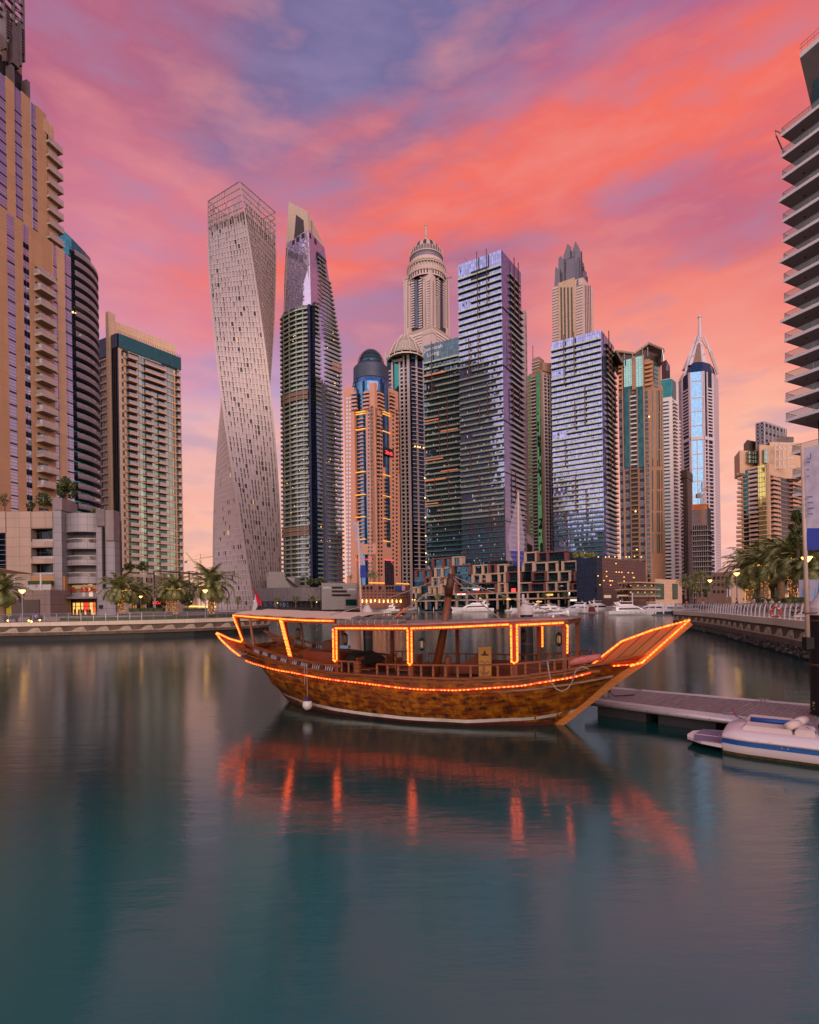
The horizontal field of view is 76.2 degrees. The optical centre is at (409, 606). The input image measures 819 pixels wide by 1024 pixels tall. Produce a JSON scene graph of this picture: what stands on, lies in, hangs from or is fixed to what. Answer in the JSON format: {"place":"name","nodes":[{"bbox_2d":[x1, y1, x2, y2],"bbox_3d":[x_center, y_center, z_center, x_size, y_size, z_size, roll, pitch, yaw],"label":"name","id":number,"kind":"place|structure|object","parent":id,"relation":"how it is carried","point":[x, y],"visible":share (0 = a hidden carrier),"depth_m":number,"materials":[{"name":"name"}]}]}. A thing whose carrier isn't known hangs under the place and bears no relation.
{"place":"outdoors","nodes":[
{"label":"outdoors","id":0,"kind":"place"},
{"bbox_2d":[0,612,231,620],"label":"plaza","id":1,"kind":"structure","parent":0,"point":[49,618],"depth_m":88.33,"materials":[{"name":"grey concrete"}]},
{"bbox_2d":[0,569,34,616],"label":"date palm","id":2,"kind":"object","parent":1,"relation":"on","point":[7,597],"visible":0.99,"depth_m":83.59,"materials":[{"name":"green plant"}]},
{"bbox_2d":[0,0,74,511],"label":"stepped tower","id":3,"kind":"structure","parent":1,"relation":"on","point":[36,420],"depth_m":139.53,"materials":[{"name":"concrete"}]},
{"bbox_2d":[6,576,70,616],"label":"annex","id":4,"kind":"object","parent":1,"relation":"on","point":[47,598],"visible":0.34,"depth_m":98.08,"materials":[{"name":"beige concrete"}]},
{"bbox_2d":[0,568,41,589],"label":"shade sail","id":5,"kind":"object","parent":4,"relation":"attached to","point":[6,571],"visible":0.82,"depth_m":95.33,"materials":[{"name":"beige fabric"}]},
{"bbox_2d":[0,498,122,615],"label":"shopping mall","id":6,"kind":"structure","parent":1,"relation":"on","point":[82,552],"depth_m":104.00,"materials":[{"name":"beige concrete"}]},
{"bbox_2d":[34,492,53,509],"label":"tree","id":7,"kind":"object","parent":6,"relation":"on","point":[45,497],"visible":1,"depth_m":106.54,"materials":[{"name":"green plant"}]},
{"bbox_2d":[37,530,52,541],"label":"window","id":8,"kind":"structure","parent":6,"relation":"in","point":[41,534],"depth_m":105.60,"materials":[{"name":"black glass"}]},
{"bbox_2d":[37,548,52,558],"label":"window","id":9,"kind":"structure","parent":6,"relation":"in","point":[40,552],"depth_m":105.60,"materials":[{"name":"black glass"}]},
{"bbox_2d":[37,564,52,572],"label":"window","id":10,"kind":"structure","parent":6,"relation":"in","point":[43,568],"depth_m":105.60,"materials":[{"name":"black glass"}]},
{"bbox_2d":[55,476,76,498],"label":"tree","id":11,"kind":"object","parent":6,"relation":"on","point":[65,486],"visible":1,"depth_m":107.45,"materials":[{"name":"green plant"}]},
{"bbox_2d":[72,584,96,592],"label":"shop window","id":12,"kind":"structure","parent":6,"relation":"in","point":[83,589],"depth_m":103.78,"materials":[{"name":"brown glass"}]},
{"bbox_2d":[59,231,101,512],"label":"curved tower","id":13,"kind":"structure","parent":1,"relation":"on","point":[86,371],"depth_m":187.07,"materials":[{"name":"grey glass"}]},
{"bbox_2d":[92,570,143,613],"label":"date palm","id":14,"kind":"object","parent":1,"relation":"on","point":[120,595],"visible":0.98,"depth_m":87.19,"materials":[{"name":"green plant"}]},
{"bbox_2d":[126,578,152,608],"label":"date palm","id":15,"kind":"object","parent":1,"relation":"on","point":[133,604],"visible":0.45,"depth_m":103.67,"materials":[{"name":"green plant"}]},
{"bbox_2d":[99,311,183,579],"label":"apartment tower","id":16,"kind":"structure","parent":1,"relation":"on","point":[141,480],"depth_m":222.42,"materials":[{"name":"beige concrete"}]},
{"bbox_2d":[137,393,173,408],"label":"window","id":17,"kind":"structure","parent":16,"relation":"in","point":[141,396],"depth_m":227.46,"materials":[{"name":"grey glass"}]},
{"bbox_2d":[138,430,173,444],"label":"window","id":18,"kind":"structure","parent":16,"relation":"in","point":[141,433],"depth_m":226.90,"materials":[{"name":"grey glass"}]},
{"bbox_2d":[138,438,173,451],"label":"window","id":19,"kind":"structure","parent":16,"relation":"in","point":[141,441],"depth_m":226.85,"materials":[{"name":"grey glass"}]},
{"bbox_2d":[138,445,174,458],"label":"window","id":20,"kind":"structure","parent":16,"relation":"in","point":[141,448],"depth_m":227.18,"materials":[{"name":"grey glass"}]},
{"bbox_2d":[138,452,174,465],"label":"window","id":21,"kind":"structure","parent":16,"relation":"in","point":[142,456],"depth_m":227.12,"materials":[{"name":"grey glass"}]},
{"bbox_2d":[138,460,174,472],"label":"window","id":22,"kind":"structure","parent":16,"relation":"in","point":[142,463],"depth_m":227.29,"materials":[{"name":"grey glass"}]},
{"bbox_2d":[139,468,174,479],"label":"window","id":23,"kind":"structure","parent":16,"relation":"in","point":[142,471],"depth_m":227.07,"materials":[{"name":"grey glass"}]},
{"bbox_2d":[139,475,174,486],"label":"window","id":24,"kind":"structure","parent":16,"relation":"in","point":[142,478],"depth_m":227.01,"materials":[{"name":"grey glass"}]},
{"bbox_2d":[139,483,174,493],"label":"window","id":25,"kind":"structure","parent":16,"relation":"in","point":[142,485],"depth_m":226.96,"materials":[{"name":"grey glass"}]},
{"bbox_2d":[139,490,174,501],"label":"window","id":26,"kind":"structure","parent":16,"relation":"in","point":[142,493],"depth_m":226.96,"materials":[{"name":"grey glass"}]},
{"bbox_2d":[139,498,174,508],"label":"window","id":27,"kind":"structure","parent":16,"relation":"in","point":[142,500],"depth_m":226.90,"materials":[{"name":"grey glass"}]},
{"bbox_2d":[139,505,174,515],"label":"window","id":28,"kind":"structure","parent":16,"relation":"in","point":[142,508],"depth_m":226.85,"materials":[{"name":"grey glass"}]},
{"bbox_2d":[139,512,175,522],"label":"window","id":29,"kind":"structure","parent":16,"relation":"in","point":[143,515],"depth_m":227.15,"materials":[{"name":"grey glass"}]},
{"bbox_2d":[139,520,175,529],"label":"window","id":30,"kind":"structure","parent":16,"relation":"in","point":[143,523],"depth_m":227.12,"materials":[{"name":"grey glass"}]},
{"bbox_2d":[140,528,175,536],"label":"window","id":31,"kind":"structure","parent":16,"relation":"in","point":[143,530],"depth_m":227.46,"materials":[{"name":"grey glass"}]},
{"bbox_2d":[140,535,175,543],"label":"window","id":32,"kind":"structure","parent":16,"relation":"in","point":[143,538],"depth_m":227.40,"materials":[{"name":"grey glass"}]},
{"bbox_2d":[140,542,175,550],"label":"window","id":33,"kind":"structure","parent":16,"relation":"in","point":[143,545],"depth_m":227.01,"materials":[{"name":"grey glass"}]},
{"bbox_2d":[140,550,175,557],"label":"window","id":34,"kind":"structure","parent":16,"relation":"in","point":[143,552],"depth_m":226.96,"materials":[{"name":"grey glass"}]},
{"bbox_2d":[140,557,175,564],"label":"window","id":35,"kind":"structure","parent":16,"relation":"in","point":[172,562],"depth_m":227.29,"materials":[{"name":"grey glass"}]},
{"bbox_2d":[133,582,157,607],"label":"date palm","id":36,"kind":"object","parent":1,"relation":"on","point":[148,600],"visible":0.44,"depth_m":109.55,"materials":[{"name":"green plant"}]},
{"bbox_2d":[129,607,165,612],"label":"hedge","id":37,"kind":"object","parent":1,"relation":"on","point":[146,609],"visible":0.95,"depth_m":97.00,"materials":[{"name":"green plant"}]},
{"bbox_2d":[152,578,182,612],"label":"date palm","id":38,"kind":"object","parent":1,"relation":"on","point":[168,603],"visible":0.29,"depth_m":99.49,"materials":[{"name":"green plant"}]},
{"bbox_2d":[122,573,215,613],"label":"restaurant","id":39,"kind":"structure","parent":1,"relation":"on","point":[147,579],"depth_m":161.16,"materials":[{"name":"brown"}]},
{"bbox_2d":[153,570,202,596],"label":"pergola","id":40,"kind":"object","parent":39,"relation":"on","point":[188,573],"visible":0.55,"depth_m":158.85,"materials":[{"name":"metal"}]},
{"bbox_2d":[154,573,195,614],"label":"date palm","id":41,"kind":"object","parent":1,"relation":"on","point":[175,585],"visible":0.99,"depth_m":89.45,"materials":[{"name":"green plant"}]},
{"bbox_2d":[179,591,193,607],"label":"tree","id":42,"kind":"object","parent":1,"relation":"on","point":[187,602],"visible":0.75,"depth_m":117.69,"materials":[{"name":"green plant"}]},
{"bbox_2d":[60,614,233,620],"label":"railing","id":43,"kind":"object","parent":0,"point":[125,618],"depth_m":83.21,"materials":[{"name":"grey metal"}]},
{"bbox_2d":[207,181,281,610],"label":"twisted tower","id":44,"kind":"structure","parent":0,"point":[246,507],"depth_m":451.26,"materials":[{"name":"grey concrete"}]},
{"bbox_2d":[280,202,344,587],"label":"tapering tower","id":45,"kind":"structure","parent":0,"point":[311,441],"depth_m":461.37,"materials":[{"name":"grey glass"}]},
{"bbox_2d":[0,601,810,622],"bbox_3d":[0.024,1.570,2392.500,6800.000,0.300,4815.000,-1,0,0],"label":"ground","id":46,"kind":"structure","parent":0,"point":[766,614],"depth_m":80.68,"materials":[{"name":"grey concrete"}]},
{"bbox_2d":[0,618,270,641],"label":"quay wall","id":47,"kind":"structure","parent":46,"relation":"on","point":[49,631],"depth_m":75.62,"materials":[{"name":"concrete"}]},
{"bbox_2d":[0,610,250,622],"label":"railing","id":48,"kind":"object","parent":47,"relation":"on","point":[105,619],"visible":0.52,"depth_m":75.35,"materials":[{"name":"metal"}]},
{"bbox_2d":[183,561,241,613],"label":"date palm","id":49,"kind":"object","parent":46,"relation":"on","point":[214,587],"visible":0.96,"depth_m":91.89,"materials":[{"name":"green plant"}]},
{"bbox_2d":[266,572,299,587],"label":"plant block","id":50,"kind":"structure","parent":46,"relation":"on","point":[278,580],"depth_m":433.99,"materials":[{"name":"concrete"}]},
{"bbox_2d":[256,587,321,609],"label":"building","id":51,"kind":"structure","parent":46,"relation":"on","point":[285,596],"depth_m":415.36,"materials":[{"name":"concrete"}]},
{"bbox_2d":[321,583,358,609],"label":"podium building","id":52,"kind":"structure","parent":46,"relation":"on","point":[335,596],"depth_m":393.73,"materials":[{"name":"concrete"}]},
{"bbox_2d":[344,349,400,585],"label":"office tower","id":53,"kind":"structure","parent":46,"relation":"on","point":[371,431],"depth_m":438.50,"materials":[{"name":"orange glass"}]},
{"bbox_2d":[357,582,409,608],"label":"podium building","id":54,"kind":"structure","parent":46,"relation":"on","point":[372,593],"depth_m":394.27,"materials":[{"name":"concrete"}]},
{"bbox_2d":[219,605,691,613],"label":"quay wall","id":55,"kind":"structure","parent":46,"relation":"on","point":[352,610],"depth_m":432.53,"materials":[{"name":"concrete"}]},
{"bbox_2d":[457,248,526,562],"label":"apartment tower","id":56,"kind":"structure","parent":46,"relation":"on","point":[491,367],"depth_m":393.47,"materials":[{"name":"blue glass"}]},
{"bbox_2d":[411,550,576,609],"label":"terrace complex","id":57,"kind":"structure","parent":46,"relation":"on","point":[550,573],"depth_m":351.01,"materials":[{"name":"grey concrete"}]},
{"bbox_2d":[576,556,645,605],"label":"building","id":58,"kind":"structure","parent":46,"relation":"on","point":[599,579],"depth_m":281.97,"materials":[{"name":"brown brick"}]},
{"bbox_2d":[615,579,681,604],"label":"building","id":59,"kind":"structure","parent":46,"relation":"on","point":[664,591],"depth_m":245.74,"materials":[{"name":"beige concrete"}]},
{"bbox_2d":[680,469,692,602],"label":"skyscraper","id":60,"kind":"structure","parent":46,"relation":"on","point":[686,476],"depth_m":443.31,"materials":[{"name":"concrete"}]},
{"bbox_2d":[691,504,714,602],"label":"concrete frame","id":61,"kind":"object","parent":46,"relation":"on","point":[702,547],"visible":0.71,"depth_m":331.12,"materials":[{"name":"grey concrete"}]},
{"bbox_2d":[695,482,711,524],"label":"tower crane","id":62,"kind":"object","parent":61,"relation":"on","point":[699,495],"visible":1,"depth_m":326.60,"materials":[{"name":"metal"}]},
{"bbox_2d":[673,609,809,658],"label":"quay wall","id":63,"kind":"structure","parent":46,"relation":"on","point":[787,631],"depth_m":47.25,"materials":[{"name":"concrete"}]},
{"bbox_2d":[674,603,809,620],"bbox_3d":[32.799,0.286,49.519,3.882,1.254,85.186,-1,0,16],"label":"railing","id":64,"kind":"object","parent":63,"relation":"on","point":[747,607],"visible":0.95,"depth_m":49.63,"materials":[{"name":"metal"}]},
{"bbox_2d":[714,547,776,600],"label":"date palm","id":65,"kind":"object","parent":46,"relation":"on","point":[746,583],"visible":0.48,"depth_m":87.56,"materials":[{"name":"green plant"}]},
{"bbox_2d":[722,540,785,598],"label":"date palm","id":66,"kind":"object","parent":46,"relation":"on","point":[757,590],"visible":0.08,"depth_m":95.88,"materials":[{"name":"green plant"}]},
{"bbox_2d":[732,542,782,598],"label":"date palm","id":67,"kind":"object","parent":46,"relation":"on","point":[756,574],"visible":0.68,"depth_m":75.63,"materials":[{"name":"green plant"}]},
{"bbox_2d":[745,535,788,600],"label":"date palm","id":68,"kind":"object","parent":46,"relation":"on","point":[780,588],"visible":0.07,"depth_m":83.59,"materials":[{"name":"green plant"}]},
{"bbox_2d":[755,535,816,597],"bbox_3d":[47.596,-5.053,64.981,8.384,8.691,8.055,-1,0,13],"label":"date palm","id":69,"kind":"object","parent":46,"relation":"on","point":[792,589],"visible":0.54,"depth_m":64.66,"materials":[{"name":"green plant"}]},
{"bbox_2d":[779,597,803,602],"bbox_3d":[38.523,-0.647,52.368,2.308,0.702,1.244,-1,0,0],"label":"hedge","id":70,"kind":"object","parent":46,"relation":"on","point":[790,599],"visible":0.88,"depth_m":52.00,"materials":[{"name":"green plant"}]},
{"bbox_2d":[775,541,818,587],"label":"date palm","id":71,"kind":"object","parent":46,"relation":"on","point":[813,568],"visible":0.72,"depth_m":61.44,"materials":[{"name":"green plant"}]},
{"bbox_2d":[799,579,809,600],"bbox_3d":[43.507,-1.776,57.516,0.120,2.362,1.095,-1,0,-24],"label":"hoarding","id":72,"kind":"object","parent":46,"relation":"on","point":[801,588],"visible":0.41,"depth_m":57.66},
{"bbox_2d":[800,444,818,648],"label":"banner pole","id":73,"kind":"object","parent":46,"relation":"on","point":[809,457],"visible":1,"depth_m":14.96,"materials":[{"name":"beige paint"}]},
{"bbox_2d":[810,580,818,600],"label":"hoarding","id":74,"kind":"object","parent":46,"relation":"on","point":[814,587],"visible":0.74,"depth_m":55.73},
{"bbox_2d":[385,334,426,606],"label":"apartment tower","id":75,"kind":"structure","parent":0,"point":[404,359],"depth_m":481.93,"materials":[{"name":"beige glass"}]},
{"bbox_2d":[0,606,818,1023],"bbox_3d":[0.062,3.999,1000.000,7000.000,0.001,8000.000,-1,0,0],"label":"water","id":76,"kind":"structure","parent":0,"point":[204,830],"depth_m":8.54,"materials":[{"name":"teal liquid"}]},
{"bbox_2d":[353,521,366,650],"bbox_3d":[-3.240,-1.270,34.498,0.892,8.695,0.174,-1,0,0],"label":"banner pole","id":77,"kind":"object","parent":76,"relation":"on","point":[362,568],"visible":0.89,"depth_m":34.44,"materials":[{"name":"beige paint"}]},
{"bbox_2d":[362,603,372,650],"bbox_3d":[-2.809,2.878,35.000,0.806,6.331,0.806,-1,0,0],"label":"mooring pile","id":78,"kind":"object","parent":76,"relation":"in","point":[368,639],"visible":0.38,"depth_m":34.69,"materials":[{"name":"black metal"}]},
{"bbox_2d":[372,603,399,611],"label":"yacht","id":79,"kind":"object","parent":76,"relation":"on","point":[391,609],"visible":0.66,"depth_m":397.62,"materials":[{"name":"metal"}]},
{"bbox_2d":[216,573,692,725],"bbox_3d":[0.440,1.697,19.669,18.024,5.794,4.540,-1,0,27],"label":"dhow","id":80,"kind":"object","parent":76,"relation":"on","point":[344,680],"visible":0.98,"depth_m":17.80,"materials":[{"name":"brown wood"}]},
{"bbox_2d":[251,585,263,609],"bbox_3d":[-6.767,-0.175,23.473,0.745,1.637,0.345,-1,0,0],"label":"flag","id":81,"kind":"object","parent":80,"relation":"attached to","point":[257,604],"visible":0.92,"depth_m":23.46,"materials":[{"name":"red fabric"}]},
{"bbox_2d":[302,663,312,709],"bbox_3d":[-3.778,2.954,19.387,0.380,1.770,0.459,-1,0,16],"label":"boat fender","id":82,"kind":"object","parent":80,"relation":"hanging from","point":[307,704],"visible":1,"depth_m":19.25,"materials":[{"name":"white plastic"}]},
{"bbox_2d":[478,646,491,676],"bbox_3d":[2.660,1.979,18.393,0.460,1.160,0.077,-1,0,27],"label":"sign board","id":83,"kind":"object","parent":80,"relation":"on","point":[485,655],"visible":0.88,"depth_m":18.36,"materials":[{"name":"wood"}]},
{"bbox_2d":[547,662,588,691],"bbox_3d":[4.583,2.057,15.153,1.197,0.879,0.106,-1,0,28],"label":"mooring rope","id":84,"kind":"object","parent":80,"relation":"attached to","point":[571,681],"visible":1,"depth_m":15.19,"materials":[{"name":"grey fabric"}]},
{"bbox_2d":[569,654,601,666],"bbox_3d":[5.405,1.659,16.102,1.022,0.382,0.274,-1,0,0],"label":"rolled mat","id":85,"kind":"object","parent":80,"relation":"on","point":[585,659],"visible":0.99,"depth_m":16.01,"materials":[{"name":"pink fabric"}]},
{"bbox_2d":[451,599,493,612],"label":"yacht","id":86,"kind":"object","parent":76,"relation":"on","point":[475,607],"visible":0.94,"depth_m":310.17,"materials":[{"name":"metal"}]},
{"bbox_2d":[520,599,533,660],"bbox_3d":[6.039,2.769,27.000,0.806,6.275,0.806,-1,0,0],"label":"mooring pile","id":87,"kind":"object","parent":76,"relation":"in","point":[526,610],"visible":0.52,"depth_m":26.68,"materials":[{"name":"black metal"}]},
{"bbox_2d":[582,598,611,611],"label":"yacht","id":88,"kind":"object","parent":76,"relation":"on","point":[602,607],"visible":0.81,"depth_m":248.38,"materials":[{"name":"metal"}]},
{"bbox_2d":[605,600,654,615],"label":"yacht","id":89,"kind":"object","parent":76,"relation":"on","point":[623,609],"visible":0.9,"depth_m":170.48,"materials":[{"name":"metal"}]},
{"bbox_2d":[590,687,818,729],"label":"floating dock","id":90,"kind":"object","parent":76,"relation":"on","point":[691,711],"visible":0.59,"depth_m":17.35,"materials":[{"name":"metal"}]},
{"bbox_2d":[673,623,809,657],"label":"rocks","id":91,"kind":"object","parent":76,"relation":"on","point":[736,636],"visible":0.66,"depth_m":45.47,"materials":[{"name":"grey stone"}]},
{"bbox_2d":[687,714,818,766],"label":"motorboat","id":92,"kind":"object","parent":76,"relation":"on","point":[783,739],"visible":0.92,"depth_m":13.25,"materials":[{"name":"white plastic"}]},
{"bbox_2d":[809,592,818,716],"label":"mooring pile","id":93,"kind":"object","parent":76,"relation":"in","point":[814,664],"visible":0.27,"depth_m":15.53,"materials":[{"name":"black metal"}]},
{"bbox_2d":[0,0,818,608],"label":"sky","id":94,"kind":"structure","parent":0,"point":[640,134],"materials":[{"name":"pink"}]},
{"bbox_2d":[403,224,451,350],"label":"domed tower","id":95,"kind":"structure","parent":0,"point":[426,281],"depth_m":607.73,"materials":[{"name":"stone"}]},
{"bbox_2d":[423,337,461,568],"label":"apartment tower","id":96,"kind":"structure","parent":0,"point":[442,447],"depth_m":417.87,"materials":[{"name":"teal glass"}]},
{"bbox_2d":[508,492,524,659],"bbox_3d":[5.376,-1.398,26.199,0.830,8.659,0.152,-1,0,0],"label":"banner pole","id":97,"kind":"object","parent":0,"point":[516,539],"visible":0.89,"depth_m":26.15,"materials":[{"name":"white fabric"}]},
{"bbox_2d":[521,310,529,535],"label":"slab tower","id":98,"kind":"structure","parent":0,"point":[525,393],"depth_m":521.03,"materials":[{"name":"metal"}]},
{"bbox_2d":[525,533,533,551],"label":"slab tower","id":99,"kind":"structure","parent":0,"point":[529,546],"depth_m":436.84,"materials":[{"name":"concrete"}]},
{"bbox_2d":[527,346,553,551],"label":"apartment tower","id":100,"kind":"structure","parent":0,"point":[540,454],"depth_m":483.05,"materials":[{"name":"green"}]},
{"bbox_2d":[552,241,593,341],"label":"crown tower","id":101,"kind":"structure","parent":0,"point":[572,300],"depth_m":468.13,"materials":[{"name":"beige concrete"}]},
{"bbox_2d":[551,330,619,559],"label":"apartment tower","id":102,"kind":"structure","parent":0,"point":[584,441],"depth_m":352.60,"materials":[{"name":"blue glass"}]},
{"bbox_2d":[613,342,665,604],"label":"apartment tower","id":103,"kind":"structure","parent":0,"point":[641,455],"depth_m":353.86,"materials":[{"name":"concrete"}]},
{"bbox_2d":[661,360,669,379],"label":"slab tower","id":104,"kind":"structure","parent":0,"point":[665,367],"depth_m":523.60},
{"bbox_2d":[661,378,682,593],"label":"apartment tower","id":105,"kind":"structure","parent":0,"point":[672,495],"depth_m":431.57,"materials":[{"name":"white concrete"}]},
{"bbox_2d":[676,574,694,598],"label":"date palm","id":106,"kind":"object","parent":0,"point":[684,582],"visible":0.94,"depth_m":169.75,"materials":[{"name":"green plant"}]},
{"bbox_2d":[678,314,720,572],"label":"spire tower","id":107,"kind":"structure","parent":0,"point":[699,415],"depth_m":558.02,"materials":[{"name":"blue glass"}]},
{"bbox_2d":[690,571,745,605],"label":"villa block","id":108,"kind":"structure","parent":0,"point":[718,593],"depth_m":187.89,"materials":[{"name":"paint"}]},
{"bbox_2d":[734,421,801,602],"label":"apartment block","id":109,"kind":"structure","parent":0,"point":[766,462],"depth_m":344.80,"materials":[{"name":"beige concrete"}]},
{"bbox_2d":[787,509,802,564],"bbox_3d":[46.003,-8.236,62.085,2.199,6.678,1.918,-1,0,0],"label":"tree","id":110,"kind":"object","parent":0,"point":[795,534],"visible":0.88,"depth_m":61.85,"materials":[{"name":"green plant"}]},
{"bbox_2d":[775,28,818,590],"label":"balcony tower","id":111,"kind":"structure","parent":0,"point":[801,199],"depth_m":83.92,"materials":[{"name":"grey concrete"}]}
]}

